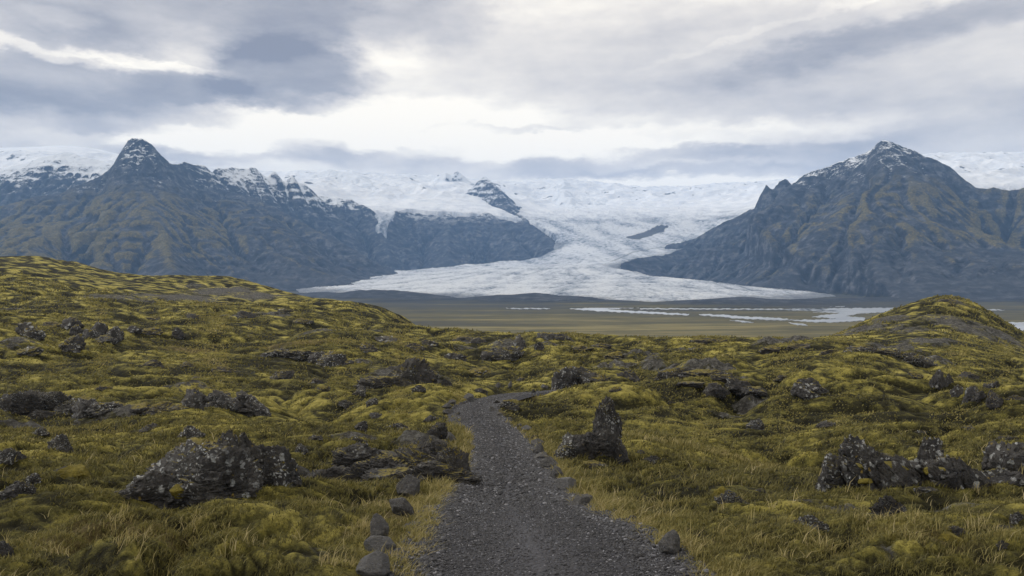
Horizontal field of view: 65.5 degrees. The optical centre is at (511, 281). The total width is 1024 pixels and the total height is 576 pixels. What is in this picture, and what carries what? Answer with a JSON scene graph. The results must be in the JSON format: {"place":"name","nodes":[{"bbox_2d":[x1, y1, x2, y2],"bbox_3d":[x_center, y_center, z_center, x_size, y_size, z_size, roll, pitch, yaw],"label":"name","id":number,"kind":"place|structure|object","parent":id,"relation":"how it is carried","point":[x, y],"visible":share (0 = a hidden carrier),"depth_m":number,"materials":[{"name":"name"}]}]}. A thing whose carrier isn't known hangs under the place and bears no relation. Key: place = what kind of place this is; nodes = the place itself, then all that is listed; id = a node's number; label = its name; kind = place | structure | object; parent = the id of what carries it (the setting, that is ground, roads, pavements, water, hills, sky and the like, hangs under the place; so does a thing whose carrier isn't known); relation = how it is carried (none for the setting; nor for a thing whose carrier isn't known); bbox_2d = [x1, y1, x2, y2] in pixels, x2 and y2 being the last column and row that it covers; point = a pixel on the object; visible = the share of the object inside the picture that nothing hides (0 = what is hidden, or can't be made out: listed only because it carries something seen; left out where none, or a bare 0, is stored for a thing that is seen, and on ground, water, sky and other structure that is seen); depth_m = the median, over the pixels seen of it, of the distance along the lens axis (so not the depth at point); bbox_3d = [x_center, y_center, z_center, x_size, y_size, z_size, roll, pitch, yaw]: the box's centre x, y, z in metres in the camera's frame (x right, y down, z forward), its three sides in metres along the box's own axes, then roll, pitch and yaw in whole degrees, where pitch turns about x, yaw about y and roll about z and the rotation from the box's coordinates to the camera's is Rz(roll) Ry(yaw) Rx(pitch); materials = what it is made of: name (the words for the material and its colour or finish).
{"place":"outdoors","nodes":[
{"label":"outdoors","id":0,"kind":"place"},
{"bbox_2d":[0,153,111,205],"bbox_3d":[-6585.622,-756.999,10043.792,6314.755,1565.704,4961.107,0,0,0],"label":"mountain","id":1,"kind":"structure","parent":0,"point":[53,174],"depth_m":8961.67,"materials":[{"name":"snow"}]},
{"bbox_2d":[0,138,397,289],"bbox_3d":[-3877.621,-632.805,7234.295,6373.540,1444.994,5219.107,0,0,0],"label":"mountain","id":2,"kind":"structure","parent":0,"point":[140,206],"depth_m":6681.94,"materials":[{"name":"stone"}]},
{"bbox_2d":[318,196,554,270],"bbox_3d":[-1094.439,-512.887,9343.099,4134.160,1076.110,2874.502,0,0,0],"label":"mountain","id":3,"kind":"structure","parent":0,"point":[413,241],"depth_m":9327.85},
{"bbox_2d":[308,169,616,223],"bbox_3d":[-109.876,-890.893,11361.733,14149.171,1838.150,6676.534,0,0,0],"label":"mountain","id":4,"kind":"structure","parent":0,"point":[487,190],"depth_m":11836.09,"materials":[{"name":"snow"}]},
{"bbox_2d":[0,256,1023,575],"bbox_3d":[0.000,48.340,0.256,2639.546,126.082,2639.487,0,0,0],"label":"ground","id":5,"kind":"structure","parent":0,"point":[914,332],"depth_m":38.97,"materials":[{"name":"green plant"}]},
{"bbox_2d":[0,540,14,556],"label":"boulder","id":6,"kind":"object","parent":5,"relation":"on","point":[6,548],"visible":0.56,"depth_m":5.08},
{"bbox_2d":[0,447,26,464],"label":"boulder","id":7,"kind":"object","parent":5,"relation":"on","point":[8,455],"visible":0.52,"depth_m":14.98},
{"bbox_2d":[0,480,36,501],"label":"boulder","id":8,"kind":"object","parent":5,"relation":"on","point":[15,489],"visible":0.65,"depth_m":8.31,"materials":[{"name":"stone"}]},
{"bbox_2d":[16,346,43,356],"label":"boulder","id":9,"kind":"object","parent":5,"relation":"on","point":[33,350],"visible":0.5,"depth_m":70.19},
{"bbox_2d":[15,321,46,340],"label":"boulder","id":10,"kind":"object","parent":5,"relation":"on","point":[29,329],"visible":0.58,"depth_m":88.38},
{"bbox_2d":[23,472,41,484],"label":"boulder","id":11,"kind":"object","parent":5,"relation":"on","point":[33,478],"visible":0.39,"depth_m":10.23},
{"bbox_2d":[0,389,76,419],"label":"rock outcrop","id":12,"kind":"object","parent":5,"relation":"on","point":[32,404],"visible":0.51,"depth_m":33.73,"materials":[{"name":"stone"}]},
{"bbox_2d":[32,427,49,436],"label":"boulder","id":13,"kind":"object","parent":5,"relation":"on","point":[42,431],"visible":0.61,"depth_m":25.62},
{"bbox_2d":[42,321,61,327],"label":"boulder","id":14,"kind":"object","parent":5,"relation":"on","point":[52,323],"visible":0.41,"depth_m":103.84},
{"bbox_2d":[47,433,74,453],"bbox_3d":[-9.887,3.712,17.493,0.489,0.758,0.590,0,0,-41],"label":"boulder","id":15,"kind":"object","parent":5,"relation":"on","point":[60,442],"visible":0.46,"depth_m":17.44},
{"bbox_2d":[58,334,85,352],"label":"boulder","id":16,"kind":"object","parent":5,"relation":"on","point":[75,344],"visible":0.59,"depth_m":82.58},
{"bbox_2d":[61,317,84,328],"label":"boulder","id":17,"kind":"object","parent":5,"relation":"on","point":[69,322],"visible":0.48,"depth_m":103.01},
{"bbox_2d":[56,464,90,479],"bbox_3d":[-6.233,2.758,11.287,0.473,0.307,0.347,0,0,0],"label":"moss hummock","id":18,"kind":"object","parent":5,"relation":"on","point":[80,470],"visible":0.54,"depth_m":11.20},
{"bbox_2d":[69,321,123,344],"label":"rock outcrop","id":19,"kind":"object","parent":5,"relation":"on","point":[114,335],"visible":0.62,"depth_m":96.53,"materials":[{"name":"stone"}]},
{"bbox_2d":[71,396,129,418],"bbox_3d":[-16.107,5.061,31.219,2.670,1.139,1.617,0,0,0],"label":"rock outcrop","id":20,"kind":"object","parent":5,"relation":"on","point":[84,407],"visible":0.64,"depth_m":31.05,"materials":[{"name":"stone"}]},
{"bbox_2d":[127,325,141,333],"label":"boulder","id":21,"kind":"object","parent":5,"relation":"on","point":[133,329],"visible":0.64,"depth_m":120.73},
{"bbox_2d":[138,423,158,432],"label":"boulder","id":22,"kind":"object","parent":5,"relation":"on","point":[148,426],"visible":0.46,"depth_m":23.91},
{"bbox_2d":[141,327,162,336],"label":"boulder","id":23,"kind":"object","parent":5,"relation":"on","point":[153,331],"visible":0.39,"depth_m":121.80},
{"bbox_2d":[139,359,164,366],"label":"boulder","id":24,"kind":"object","parent":5,"relation":"on","point":[154,363],"visible":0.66,"depth_m":60.37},
{"bbox_2d":[129,387,204,415],"bbox_3d":[-13.433,4.870,30.871,2.860,1.458,1.184,0,0,0],"label":"rock outcrop","id":25,"kind":"object","parent":5,"relation":"on","point":[194,399],"visible":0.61,"depth_m":30.86,"materials":[{"name":"stone"}]},
{"bbox_2d":[172,327,184,338],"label":"boulder","id":26,"kind":"object","parent":5,"relation":"on","point":[177,332],"visible":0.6,"depth_m":123.75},
{"bbox_2d":[177,425,205,438],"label":"boulder","id":27,"kind":"object","parent":5,"relation":"on","point":[190,431],"visible":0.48,"depth_m":22.07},
{"bbox_2d":[114,428,301,509],"bbox_3d":[-3.570,2.318,9.149,2.124,1.302,1.114,0,0,0],"label":"rock outcrop","id":28,"kind":"object","parent":5,"relation":"on","point":[195,471],"visible":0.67,"depth_m":8.89,"materials":[{"name":"stone"}]},
{"bbox_2d":[211,365,239,372],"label":"boulder","id":29,"kind":"object","parent":5,"relation":"on","point":[223,368],"visible":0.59,"depth_m":62.34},
{"bbox_2d":[184,389,271,416],"bbox_3d":[-11.707,5.135,32.695,3.876,1.387,1.418,0,0,5],"label":"rock outcrop","id":30,"kind":"object","parent":5,"relation":"on","point":[244,403],"visible":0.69,"depth_m":32.32,"materials":[{"name":"stone"}]},
{"bbox_2d":[236,310,257,317],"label":"boulder","id":31,"kind":"object","parent":5,"relation":"on","point":[244,314],"visible":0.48,"depth_m":169.88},
{"bbox_2d":[270,369,294,379],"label":"boulder","id":32,"kind":"object","parent":5,"relation":"on","point":[282,374],"visible":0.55,"depth_m":50.67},
{"bbox_2d":[295,443,308,454],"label":"boulder","id":33,"kind":"object","parent":5,"relation":"on","point":[302,448],"visible":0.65,"depth_m":18.15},
{"bbox_2d":[292,318,313,323],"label":"boulder","id":34,"kind":"object","parent":5,"relation":"on","point":[303,321],"visible":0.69,"depth_m":169.72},
{"bbox_2d":[259,348,360,367],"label":"rock outcrop","id":35,"kind":"object","parent":5,"relation":"on","point":[331,358],"visible":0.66,"depth_m":80.29,"materials":[{"name":"stone"}]},
{"bbox_2d":[307,377,326,383],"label":"boulder","id":36,"kind":"object","parent":5,"relation":"on","point":[316,380],"visible":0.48,"depth_m":55.31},
{"bbox_2d":[338,399,353,409],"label":"boulder","id":37,"kind":"object","parent":5,"relation":"on","point":[345,404],"visible":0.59,"depth_m":38.70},
{"bbox_2d":[352,386,365,396],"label":"boulder","id":38,"kind":"object","parent":5,"relation":"on","point":[360,391],"visible":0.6,"depth_m":40.55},
{"bbox_2d":[354,420,367,431],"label":"boulder","id":39,"kind":"object","parent":5,"relation":"on","point":[363,425],"visible":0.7,"depth_m":25.42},
{"bbox_2d":[359,341,378,352],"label":"boulder","id":40,"kind":"object","parent":5,"relation":"on","point":[365,347],"visible":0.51,"depth_m":92.59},
{"bbox_2d":[366,398,377,407],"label":"boulder","id":41,"kind":"object","parent":5,"relation":"on","point":[371,402],"visible":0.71,"depth_m":34.00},
{"bbox_2d":[356,551,389,575],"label":"edging stone","id":42,"kind":"object","parent":5,"relation":"on","point":[375,563],"visible":0.99,"depth_m":4.98,"materials":[{"name":"stone"}]},
{"bbox_2d":[370,513,388,535],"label":"edging stone","id":43,"kind":"object","parent":5,"relation":"on","point":[379,525],"visible":0.68,"depth_m":6.36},
{"bbox_2d":[375,335,400,342],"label":"boulder","id":44,"kind":"object","parent":5,"relation":"on","point":[386,338],"visible":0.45,"depth_m":125.23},
{"bbox_2d":[304,435,482,484],"bbox_3d":[-2.100,3.388,13.950,3.264,1.353,2.935,0,0,0],"label":"rock ledge","id":45,"kind":"object","parent":5,"relation":"on","point":[423,456],"visible":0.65,"depth_m":13.18,"materials":[{"name":"stone"}]},
{"bbox_2d":[353,356,436,389],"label":"rock outcrop","id":46,"kind":"object","parent":5,"relation":"on","point":[414,370],"visible":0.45,"depth_m":47.20,"materials":[{"name":"stone"}]},
{"bbox_2d":[390,423,407,428],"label":"boulder","id":47,"kind":"object","parent":5,"relation":"on","point":[399,425],"visible":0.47,"depth_m":26.35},
{"bbox_2d":[389,497,413,516],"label":"edging stone","id":48,"kind":"object","parent":5,"relation":"on","point":[402,505],"visible":0.77,"depth_m":7.89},
{"bbox_2d":[396,474,420,496],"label":"edging stone","id":49,"kind":"object","parent":5,"relation":"on","point":[407,484],"visible":0.81,"depth_m":11.20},
{"bbox_2d":[405,343,426,351],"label":"boulder","id":50,"kind":"object","parent":5,"relation":"on","point":[416,346],"visible":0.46,"depth_m":107.27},
{"bbox_2d":[410,385,425,392],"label":"boulder","id":51,"kind":"object","parent":5,"relation":"on","point":[418,388],"visible":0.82,"depth_m":38.73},
{"bbox_2d":[421,339,438,346],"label":"boulder","id":52,"kind":"object","parent":5,"relation":"on","point":[430,343],"visible":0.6,"depth_m":122.78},
{"bbox_2d":[426,422,447,439],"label":"boulder","id":53,"kind":"object","parent":5,"relation":"on","point":[439,430],"visible":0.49,"depth_m":20.41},
{"bbox_2d":[444,352,466,361],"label":"boulder","id":54,"kind":"object","parent":5,"relation":"on","point":[456,356],"visible":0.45,"depth_m":105.47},
{"bbox_2d":[450,335,486,343],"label":"rock outcrop","id":55,"kind":"object","parent":5,"relation":"on","point":[470,339],"visible":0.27,"depth_m":143.26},
{"bbox_2d":[468,366,491,375],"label":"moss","id":56,"kind":"object","parent":5,"relation":"on","point":[481,370],"visible":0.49,"depth_m":82.07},
{"bbox_2d":[480,346,524,360],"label":"rock outcrop","id":57,"kind":"object","parent":5,"relation":"on","point":[504,353],"visible":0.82,"depth_m":109.92,"materials":[{"name":"stone"}]},
{"bbox_2d":[498,399,519,410],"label":"boulder","id":58,"kind":"object","parent":5,"relation":"on","point":[510,404],"visible":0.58,"depth_m":34.07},
{"bbox_2d":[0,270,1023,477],"bbox_3d":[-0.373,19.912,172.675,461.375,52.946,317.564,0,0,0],"label":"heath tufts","id":59,"kind":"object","parent":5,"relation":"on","point":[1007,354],"visible":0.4,"depth_m":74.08,"materials":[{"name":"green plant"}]},
{"bbox_2d":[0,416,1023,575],"bbox_3d":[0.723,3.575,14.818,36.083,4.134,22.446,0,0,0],"label":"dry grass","id":60,"kind":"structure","parent":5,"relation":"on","point":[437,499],"depth_m":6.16,"materials":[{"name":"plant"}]},
{"bbox_2d":[513,333,525,348],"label":"boulder","id":61,"kind":"object","parent":5,"relation":"on","point":[519,340],"visible":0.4,"depth_m":129.00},
{"bbox_2d":[536,332,575,341],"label":"rock outcrop","id":62,"kind":"object","parent":5,"relation":"on","point":[552,336],"visible":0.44,"depth_m":140.65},
{"bbox_2d":[555,477,575,488],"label":"edging stone","id":63,"kind":"object","parent":5,"relation":"on","point":[563,482],"visible":0.77,"depth_m":11.75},
{"bbox_2d":[551,365,610,389],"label":"rock outcrop","id":64,"kind":"object","parent":5,"relation":"on","point":[567,377],"visible":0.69,"depth_m":59.50,"materials":[{"name":"stone"}]},
{"bbox_2d":[571,494,592,504],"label":"edging stone","id":65,"kind":"object","parent":5,"relation":"on","point":[579,499],"visible":0.48,"depth_m":9.09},
{"bbox_2d":[572,345,593,350],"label":"boulder","id":66,"kind":"object","parent":5,"relation":"on","point":[582,347],"visible":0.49,"depth_m":114.02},
{"bbox_2d":[553,395,629,465],"bbox_3d":[1.711,3.546,17.392,1.816,2.118,0.993,0,0,0],"label":"rock pinnacle","id":67,"kind":"object","parent":5,"relation":"on","point":[604,437],"visible":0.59,"depth_m":17.11,"materials":[{"name":"stone"}]},
{"bbox_2d":[583,460,608,470],"bbox_3d":[1.683,3.856,16.447,0.666,0.307,0.406,0,0,0],"label":"rock slab","id":68,"kind":"object","parent":5,"relation":"on","point":[592,462],"visible":0.27,"depth_m":16.36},
{"bbox_2d":[591,343,612,348],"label":"boulder","id":69,"kind":"object","parent":5,"relation":"on","point":[604,345],"visible":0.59,"depth_m":117.14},
{"bbox_2d":[603,351,624,358],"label":"boulder","id":70,"kind":"object","parent":5,"relation":"on","point":[617,355],"visible":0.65,"depth_m":94.62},
{"bbox_2d":[616,369,639,381],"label":"boulder","id":71,"kind":"object","parent":5,"relation":"on","point":[632,375],"visible":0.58,"depth_m":60.94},
{"bbox_2d":[644,455,658,463],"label":"boulder","id":72,"kind":"object","parent":5,"relation":"on","point":[652,459],"visible":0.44,"depth_m":16.86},
{"bbox_2d":[689,337,729,344],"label":"rock outcrop","id":73,"kind":"object","parent":5,"relation":"on","point":[704,341],"visible":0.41,"depth_m":136.48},
{"bbox_2d":[653,367,766,398],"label":"rock outcrop","id":74,"kind":"object","parent":5,"relation":"on","point":[739,388],"visible":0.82,"depth_m":45.81,"materials":[{"name":"stone"}]},
{"bbox_2d":[712,486,726,496],"bbox_3d":[2.276,2.325,8.654,0.191,0.201,0.138,0,0,0],"label":"moss hummock","id":75,"kind":"object","parent":5,"relation":"on","point":[719,490],"visible":0.33,"depth_m":8.63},
{"bbox_2d":[714,490,749,504],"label":"boulder","id":76,"kind":"object","parent":5,"relation":"on","point":[728,496],"visible":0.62,"depth_m":7.75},
{"bbox_2d":[746,419,764,429],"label":"boulder","id":77,"kind":"object","parent":5,"relation":"on","point":[758,424],"visible":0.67,"depth_m":32.11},
{"bbox_2d":[758,345,780,353],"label":"boulder","id":78,"kind":"object","parent":5,"relation":"on","point":[768,349],"visible":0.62,"depth_m":106.18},
{"bbox_2d":[785,343,810,349],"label":"boulder","id":79,"kind":"object","parent":5,"relation":"on","point":[797,346],"visible":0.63,"depth_m":105.38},
{"bbox_2d":[790,377,828,399],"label":"rock outcrop","id":80,"kind":"object","parent":5,"relation":"on","point":[807,388],"visible":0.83,"depth_m":40.78,"materials":[{"name":"stone"}]},
{"bbox_2d":[791,515,829,531],"bbox_3d":[2.199,1.823,5.923,0.308,0.195,0.197,-5,6,11],"label":"boulder","id":81,"kind":"object","parent":5,"relation":"on","point":[812,520],"visible":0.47,"depth_m":5.87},
{"bbox_2d":[816,420,836,428],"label":"boulder","id":82,"kind":"object","parent":5,"relation":"on","point":[826,423],"visible":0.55,"depth_m":28.78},
{"bbox_2d":[819,349,838,354],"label":"boulder","id":83,"kind":"object","parent":5,"relation":"on","point":[825,352],"visible":0.54,"depth_m":90.95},
{"bbox_2d":[869,495,906,515],"bbox_3d":[3.120,1.924,6.617,0.300,0.328,0.176,-9,5,7],"label":"boulder","id":84,"kind":"object","parent":5,"relation":"on","point":[883,504],"visible":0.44,"depth_m":6.57,"materials":[{"name":"stone"}]},
{"bbox_2d":[842,345,936,367],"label":"rock outcrop","id":85,"kind":"object","parent":5,"relation":"on","point":[915,359],"visible":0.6,"depth_m":86.46,"materials":[{"name":"stone"}]},
{"bbox_2d":[815,434,991,495],"bbox_3d":[4.565,2.449,9.539,2.242,1.192,1.837,0,0,0],"label":"rock outcrop","id":86,"kind":"object","parent":5,"relation":"on","point":[857,462],"visible":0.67,"depth_m":9.00,"materials":[{"name":"stone"}]},
{"bbox_2d":[908,371,923,378],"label":"boulder","id":87,"kind":"object","parent":5,"relation":"on","point":[915,375],"visible":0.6,"depth_m":53.39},
{"bbox_2d":[928,369,948,389],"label":"boulder","id":88,"kind":"object","parent":5,"relation":"on","point":[938,380],"visible":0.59,"depth_m":46.19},
{"bbox_2d":[938,531,963,545],"bbox_3d":[2.937,1.748,5.386,0.208,0.115,0.180,0,0,0],"label":"moss hummock","id":89,"kind":"object","parent":5,"relation":"on","point":[950,534],"visible":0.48,"depth_m":5.33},
{"bbox_2d":[945,525,964,536],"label":"boulder","id":90,"kind":"object","parent":5,"relation":"on","point":[957,531],"visible":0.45,"depth_m":5.55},
{"bbox_2d":[950,385,963,397],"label":"boulder","id":91,"kind":"object","parent":5,"relation":"on","point":[957,391],"visible":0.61,"depth_m":41.63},
{"bbox_2d":[955,371,978,378],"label":"boulder","id":92,"kind":"object","parent":5,"relation":"on","point":[968,374],"visible":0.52,"depth_m":76.45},
{"bbox_2d":[961,385,986,404],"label":"boulder","id":93,"kind":"object","parent":5,"relation":"on","point":[974,393],"visible":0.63,"depth_m":35.47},
{"bbox_2d":[983,381,999,388],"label":"boulder","id":94,"kind":"object","parent":5,"relation":"on","point":[994,384],"visible":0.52,"depth_m":41.61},
{"bbox_2d":[984,389,1003,409],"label":"boulder","id":95,"kind":"object","parent":5,"relation":"on","point":[994,400],"visible":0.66,"depth_m":31.36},
{"bbox_2d":[981,439,1023,486],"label":"rock outcrop","id":96,"kind":"object","parent":5,"relation":"on","point":[1002,461],"visible":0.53,"depth_m":9.47,"materials":[{"name":"stone"}]},
{"bbox_2d":[995,540,1009,549],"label":"boulder","id":97,"kind":"object","parent":5,"relation":"on","point":[1002,544],"visible":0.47,"depth_m":5.00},
{"bbox_2d":[1008,511,1023,525],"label":"boulder","id":98,"kind":"object","parent":5,"relation":"on","point":[1015,518],"visible":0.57,"depth_m":6.26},
{"bbox_2d":[0,146,1023,301],"bbox_3d":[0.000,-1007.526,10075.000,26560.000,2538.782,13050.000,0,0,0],"label":"glacier","id":99,"kind":"object","parent":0,"point":[595,246],"visible":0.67,"depth_m":9781.14,"materials":[{"name":"ice"}]},
{"bbox_2d":[0,0,1023,186],"label":"sky","id":100,"kind":"structure","parent":0,"point":[642,93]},
{"bbox_2d":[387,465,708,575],"bbox_3d":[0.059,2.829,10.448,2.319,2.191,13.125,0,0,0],"label":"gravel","id":101,"kind":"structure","parent":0,"point":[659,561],"depth_m":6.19,"materials":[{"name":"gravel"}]},
{"bbox_2d":[387,389,716,575],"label":"path","id":102,"kind":"structure","parent":0,"point":[540,571],"depth_m":5.98,"materials":[{"name":"gravel"}]},
{"bbox_2d":[364,535,395,552],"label":"edging stone","id":103,"kind":"object","parent":102,"relation":"on","point":[375,543],"visible":0.76,"depth_m":5.89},
{"bbox_2d":[436,391,577,506],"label":"gravel","id":104,"kind":"structure","parent":102,"relation":"on","point":[484,442],"depth_m":17.14,"materials":[{"name":"gravel"}]},
{"bbox_2d":[533,443,543,453],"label":"edging stone","id":105,"kind":"object","parent":102,"relation":"on","point":[538,447],"visible":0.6,"depth_m":19.02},
{"bbox_2d":[540,456,557,467],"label":"edging stone","id":106,"kind":"object","parent":102,"relation":"on","point":[547,461],"visible":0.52,"depth_m":15.84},
{"bbox_2d":[549,465,563,477],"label":"edging stone","id":107,"kind":"object","parent":102,"relation":"on","point":[554,473],"visible":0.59,"depth_m":13.79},
{"bbox_2d":[659,529,679,553],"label":"edging stone","id":108,"kind":"object","parent":102,"relation":"on","point":[669,542],"visible":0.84,"depth_m":5.44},
{"bbox_2d":[570,308,688,315],"bbox_3d":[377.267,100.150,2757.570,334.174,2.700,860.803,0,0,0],"label":"river","id":109,"kind":"structure","parent":0,"point":[608,310],"depth_m":2630.83,"materials":[{"name":"liquid"}]},
{"bbox_2d":[283,264,1023,337],"bbox_3d":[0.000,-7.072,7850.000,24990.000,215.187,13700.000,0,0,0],"label":"valley floor","id":110,"kind":"structure","parent":0,"point":[492,313],"depth_m":2662.79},
{"bbox_2d":[640,308,825,309],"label":"river","id":111,"kind":"structure","parent":0,"point":[720,309],"depth_m":2850.86,"materials":[{"name":"liquid"}]},
{"bbox_2d":[699,314,787,320],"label":"river","id":112,"kind":"structure","parent":0,"point":[748,317],"depth_m":2191.13,"materials":[{"name":"liquid"}]},
{"bbox_2d":[620,140,1023,298],"bbox_3d":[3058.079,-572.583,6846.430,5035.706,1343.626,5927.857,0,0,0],"label":"mountain","id":113,"kind":"structure","parent":0,"point":[899,220],"depth_m":5904.44,"materials":[{"name":"stone"}]},
{"bbox_2d":[784,307,892,322],"bbox_3d":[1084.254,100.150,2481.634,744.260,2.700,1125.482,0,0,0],"label":"river","id":114,"kind":"structure","parent":0,"point":[843,314],"depth_m":2488.48,"materials":[{"name":"liquid"}]},
{"bbox_2d":[1009,322,1023,330],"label":"river","id":115,"kind":"structure","parent":0,"point":[1018,325],"depth_m":1833.60,"materials":[{"name":"liquid"}]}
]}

